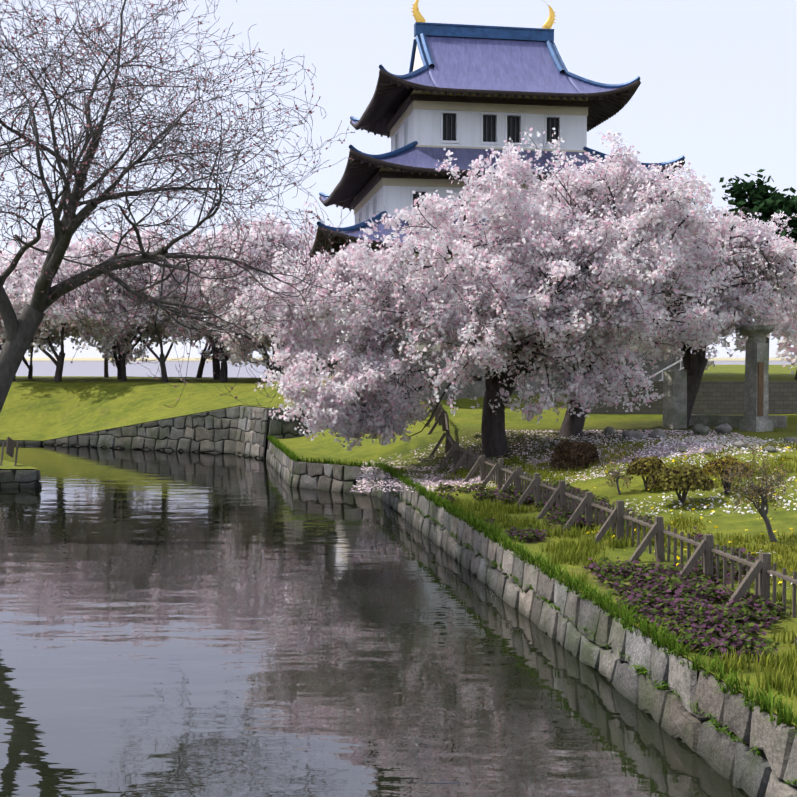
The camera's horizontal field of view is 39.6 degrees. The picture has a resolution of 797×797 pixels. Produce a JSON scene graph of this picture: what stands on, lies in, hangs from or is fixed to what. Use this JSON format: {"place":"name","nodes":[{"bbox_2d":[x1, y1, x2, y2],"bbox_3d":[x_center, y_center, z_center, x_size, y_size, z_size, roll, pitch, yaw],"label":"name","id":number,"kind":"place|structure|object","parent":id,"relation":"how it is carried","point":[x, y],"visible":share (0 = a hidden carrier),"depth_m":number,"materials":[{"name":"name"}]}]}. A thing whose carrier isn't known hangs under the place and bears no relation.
{"place":"outdoors","nodes":[
{"label":"outdoors","id":0,"kind":"place"},
{"bbox_2d":[0,459,37,468],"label":"bank ground","id":1,"kind":"structure","parent":0,"point":[7,464],"depth_m":42.86,"materials":[{"name":"green plant"}]},
{"bbox_2d":[0,437,18,465],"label":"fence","id":2,"kind":"object","parent":1,"relation":"on","point":[10,445],"visible":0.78,"depth_m":43.22,"materials":[{"name":"brown wood"}]},
{"bbox_2d":[0,360,796,796],"bbox_3d":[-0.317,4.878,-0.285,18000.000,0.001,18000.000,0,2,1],"label":"water","id":3,"kind":"structure","parent":0,"point":[186,624],"depth_m":18.11,"materials":[{"name":"grey liquid"}]},
{"bbox_2d":[0,469,41,487],"bbox_3d":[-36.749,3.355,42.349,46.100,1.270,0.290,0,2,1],"label":"bank wall","id":4,"kind":"structure","parent":3,"relation":"in","point":[19,478],"depth_m":42.06,"materials":[{"name":"stone"}]},
{"bbox_2d":[292,461,379,495],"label":"wall","id":5,"kind":"structure","parent":3,"relation":"in","point":[327,477],"depth_m":41.07,"materials":[{"name":"stone"}]},
{"bbox_2d":[0,0,796,357],"bbox_3d":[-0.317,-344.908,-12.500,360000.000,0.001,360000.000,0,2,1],"label":"sky","id":6,"kind":"structure","parent":0,"point":[714,100],"depth_m":1373.39,"materials":[{"name":"white"}]},
{"bbox_2d":[0,365,796,440],"bbox_3d":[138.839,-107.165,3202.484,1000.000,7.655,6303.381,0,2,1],"label":"ground","id":7,"kind":"structure","parent":0,"point":[39,408],"depth_m":66.62,"materials":[{"name":"green plant"}]},
{"bbox_2d":[0,440,42,444],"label":"slope wall","id":8,"kind":"structure","parent":7,"relation":"on","point":[30,442],"depth_m":63.84,"materials":[{"name":"stone"}]},
{"bbox_2d":[43,406,239,453],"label":"slope wall","id":9,"kind":"structure","parent":7,"relation":"on","point":[215,431],"depth_m":59.03,"materials":[{"name":"stone"}]},
{"bbox_2d":[235,406,268,458],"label":"terrace end wall","id":10,"kind":"structure","parent":7,"relation":"on","point":[251,437],"depth_m":55.50,"materials":[{"name":"stone"}]},
{"bbox_2d":[305,355,337,375],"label":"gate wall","id":11,"kind":"structure","parent":7,"relation":"on","point":[330,365],"depth_m":60.84,"materials":[{"name":"stone"}]},
{"bbox_2d":[719,169,796,342],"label":"pine","id":12,"kind":"object","parent":7,"relation":"on","point":[772,204],"depth_m":55.70,"materials":[{"name":"green plant"}]},
{"bbox_2d":[25,358,795,359],"label":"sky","id":13,"kind":"structure","parent":0,"point":[25,358],"materials":[{"name":"white"}]},
{"bbox_2d":[323,90,677,352],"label":"castle walls","id":14,"kind":"structure","parent":0,"point":[440,124],"depth_m":60.83,"materials":[{"name":"white paint"}]},
{"bbox_2d":[307,80,674,267],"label":"roof eaves","id":15,"kind":"object","parent":14,"relation":"on","point":[355,183],"visible":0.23,"depth_m":60.68,"materials":[{"name":"black wood"}]},
{"bbox_2d":[300,216,557,268],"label":"roof","id":16,"kind":"structure","parent":15,"relation":"on","point":[383,229],"depth_m":55.84,"materials":[{"name":"tile"}]},
{"bbox_2d":[297,22,684,260],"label":"castle ridges","id":17,"kind":"object","parent":15,"relation":"on","point":[423,30],"visible":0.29,"depth_m":63.96,"materials":[{"name":"paint"}]},
{"bbox_2d":[411,0,556,28],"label":"roof ornaments","id":18,"kind":"object","parent":17,"relation":"on","point":[419,17],"visible":0.9,"depth_m":65.12,"materials":[{"name":"gold metal"}]},
{"bbox_2d":[350,35,640,136],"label":"roof","id":19,"kind":"structure","parent":15,"relation":"on","point":[493,66],"depth_m":61.85,"materials":[{"name":"purple metal"}]},
{"bbox_2d":[319,147,684,209],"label":"roof","id":20,"kind":"structure","parent":15,"relation":"on","point":[420,159],"depth_m":59.11,"materials":[{"name":"tile"}]},
{"bbox_2d":[327,351,683,400],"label":"stone wall","id":21,"kind":"structure","parent":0,"point":[477,389],"depth_m":56.94,"materials":[{"name":"grey stone"}]},
{"bbox_2d":[278,408,796,726],"bbox_3d":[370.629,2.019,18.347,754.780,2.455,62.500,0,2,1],"label":"lawn ground","id":22,"kind":"structure","parent":0,"point":[465,424],"depth_m":32.09,"materials":[{"name":"green plant"}]},
{"bbox_2d":[266,441,294,485],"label":"return wall","id":23,"kind":"structure","parent":22,"relation":"on","point":[280,462],"depth_m":46.59,"materials":[{"name":"stone"}]},
{"bbox_2d":[268,408,329,438],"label":"stone wall","id":24,"kind":"structure","parent":22,"relation":"on","point":[281,428],"depth_m":54.04,"materials":[{"name":"stone"}]},
{"bbox_2d":[339,127,692,457],"bbox_3d":[4.110,-3.495,37.923,12.182,11.353,9.994,0,2,1],"label":"cherry","id":25,"kind":"object","parent":22,"relation":"on","point":[464,333],"depth_m":35.65,"materials":[{"name":"pink plant"}]},
{"bbox_2d":[238,244,467,360],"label":"cherry blossoms","id":26,"kind":"object","parent":25,"relation":"attached to","point":[353,326],"depth_m":37.46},
{"bbox_2d":[254,334,481,450],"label":"cherry blossoms","id":27,"kind":"object","parent":25,"relation":"attached to","point":[353,418],"depth_m":36.59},
{"bbox_2d":[265,434,796,728],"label":"wall grass","id":28,"kind":"structure","parent":22,"relation":"on","point":[671,643],"depth_m":17.60,"materials":[{"name":"green plant"}]},
{"bbox_2d":[351,429,794,492],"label":"fallen petals","id":29,"kind":"object","parent":22,"relation":"on","point":[397,485],"depth_m":36.43,"materials":[{"name":"pink plant"}]},
{"bbox_2d":[550,440,599,470],"bbox_3d":[5.481,1.734,34.291,1.555,0.904,1.660,0,2,1],"label":"brown bush","id":30,"kind":"object","parent":22,"relation":"on","point":[563,454],"depth_m":33.90,"materials":[{"name":"brown plant"}]},
{"bbox_2d":[375,455,796,699],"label":"grass tufts","id":31,"kind":"object","parent":22,"relation":"on","point":[570,552],"visible":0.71,"depth_m":22.51,"materials":[{"name":"green plant"}]},
{"bbox_2d":[377,470,796,796],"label":"long wall","id":32,"kind":"structure","parent":22,"relation":"on","point":[770,770],"depth_m":15.66,"materials":[{"name":"stone"}]},
{"bbox_2d":[376,469,796,785],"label":"grass tufts","id":33,"kind":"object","parent":32,"relation":"attached to","point":[643,670],"depth_m":15.50,"materials":[{"name":"green plant"}]},
{"bbox_2d":[421,395,796,644],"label":"wooden fence","id":34,"kind":"object","parent":22,"relation":"on","point":[760,571],"visible":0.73,"depth_m":23.05,"materials":[{"name":"brown wood"}]},
{"bbox_2d":[433,478,792,662],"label":"purple flowers","id":35,"kind":"object","parent":22,"relation":"on","point":[702,618],"visible":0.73,"depth_m":17.54,"materials":[{"name":"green plant"}]},
{"bbox_2d":[491,129,738,437],"bbox_3d":[7.272,-3.941,39.512,9.602,10.842,11.406,0,2,1],"label":"cherry","id":36,"kind":"object","parent":22,"relation":"on","point":[628,204],"depth_m":37.77,"materials":[{"name":"pink plant"}]},
{"bbox_2d":[601,450,643,494],"bbox_3d":[5.947,1.983,29.266,0.884,1.253,1.127,-1,2,-23],"label":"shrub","id":37,"kind":"object","parent":22,"relation":"on","point":[616,480],"visible":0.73,"depth_m":29.33,"materials":[{"name":"brown plant"}]},
{"bbox_2d":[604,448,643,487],"bbox_3d":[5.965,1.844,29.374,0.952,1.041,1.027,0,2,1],"label":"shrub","id":38,"kind":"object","parent":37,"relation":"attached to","point":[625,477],"visible":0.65,"depth_m":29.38,"materials":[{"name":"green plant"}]},
{"bbox_2d":[491,445,796,585],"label":"small flowers","id":39,"kind":"object","parent":22,"relation":"on","point":[678,557],"visible":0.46,"depth_m":25.43,"materials":[{"name":"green plant"}]},
{"bbox_2d":[627,456,666,490],"bbox_3d":[6.574,2.007,29.343,1.079,0.983,1.173,0,2,1],"label":"yellow bush","id":40,"kind":"object","parent":22,"relation":"on","point":[645,464],"depth_m":29.09,"materials":[{"name":"yellow plant"}]},
{"bbox_2d":[505,431,796,587],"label":"white flowers","id":41,"kind":"object","parent":22,"relation":"on","point":[744,452],"visible":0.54,"depth_m":32.56,"materials":[{"name":"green plant"}]},
{"bbox_2d":[646,463,715,505],"bbox_3d":[6.842,2.118,27.018,1.591,1.101,1.638,0,2,1],"label":"yellow bush","id":42,"kind":"object","parent":22,"relation":"on","point":[668,479],"depth_m":26.59,"materials":[{"name":"yellow plant"}]},
{"bbox_2d":[587,359,796,413],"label":"wall blocks","id":43,"kind":"structure","parent":22,"relation":"on","point":[719,397],"depth_m":49.75,"materials":[{"name":"grey stone"}]},
{"bbox_2d":[602,424,796,453],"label":"rocks","id":44,"kind":"object","parent":22,"relation":"on","point":[699,429],"visible":0.71,"depth_m":37.21,"materials":[{"name":"stone"}]},
{"bbox_2d":[634,204,796,426],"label":"cherry","id":45,"kind":"object","parent":22,"relation":"on","point":[784,245],"depth_m":41.62,"materials":[{"name":"pink plant"}]},
{"bbox_2d":[662,325,786,431],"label":"gate pillars","id":46,"kind":"structure","parent":22,"relation":"on","point":[755,417],"depth_m":41.12,"materials":[{"name":"stone"}]},
{"bbox_2d":[702,455,753,494],"bbox_3d":[8.167,1.931,27.578,1.293,1.043,1.252,0,2,1],"label":"yellow bush","id":47,"kind":"object","parent":22,"relation":"on","point":[728,460],"depth_m":27.34,"materials":[{"name":"yellow plant"}]},
{"bbox_2d":[709,439,796,542],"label":"small tree","id":48,"kind":"object","parent":22,"relation":"on","point":[763,514],"visible":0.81,"depth_m":22.12,"materials":[{"name":"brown plant"}]},
{"bbox_2d":[709,441,795,511],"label":"twisted tree buds","id":49,"kind":"object","parent":48,"relation":"attached to","point":[747,473],"visible":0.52,"depth_m":22.12,"materials":[{"name":"brown plant"}]},
{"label":"ground","id":50,"kind":"structure","parent":0,"visible":0},
{"bbox_2d":[0,0,381,412],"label":"bare tree","id":51,"kind":"object","parent":50,"relation":"on","point":[21,331],"visible":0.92,"depth_m":27.10,"materials":[{"name":"grey plant"}]}
]}

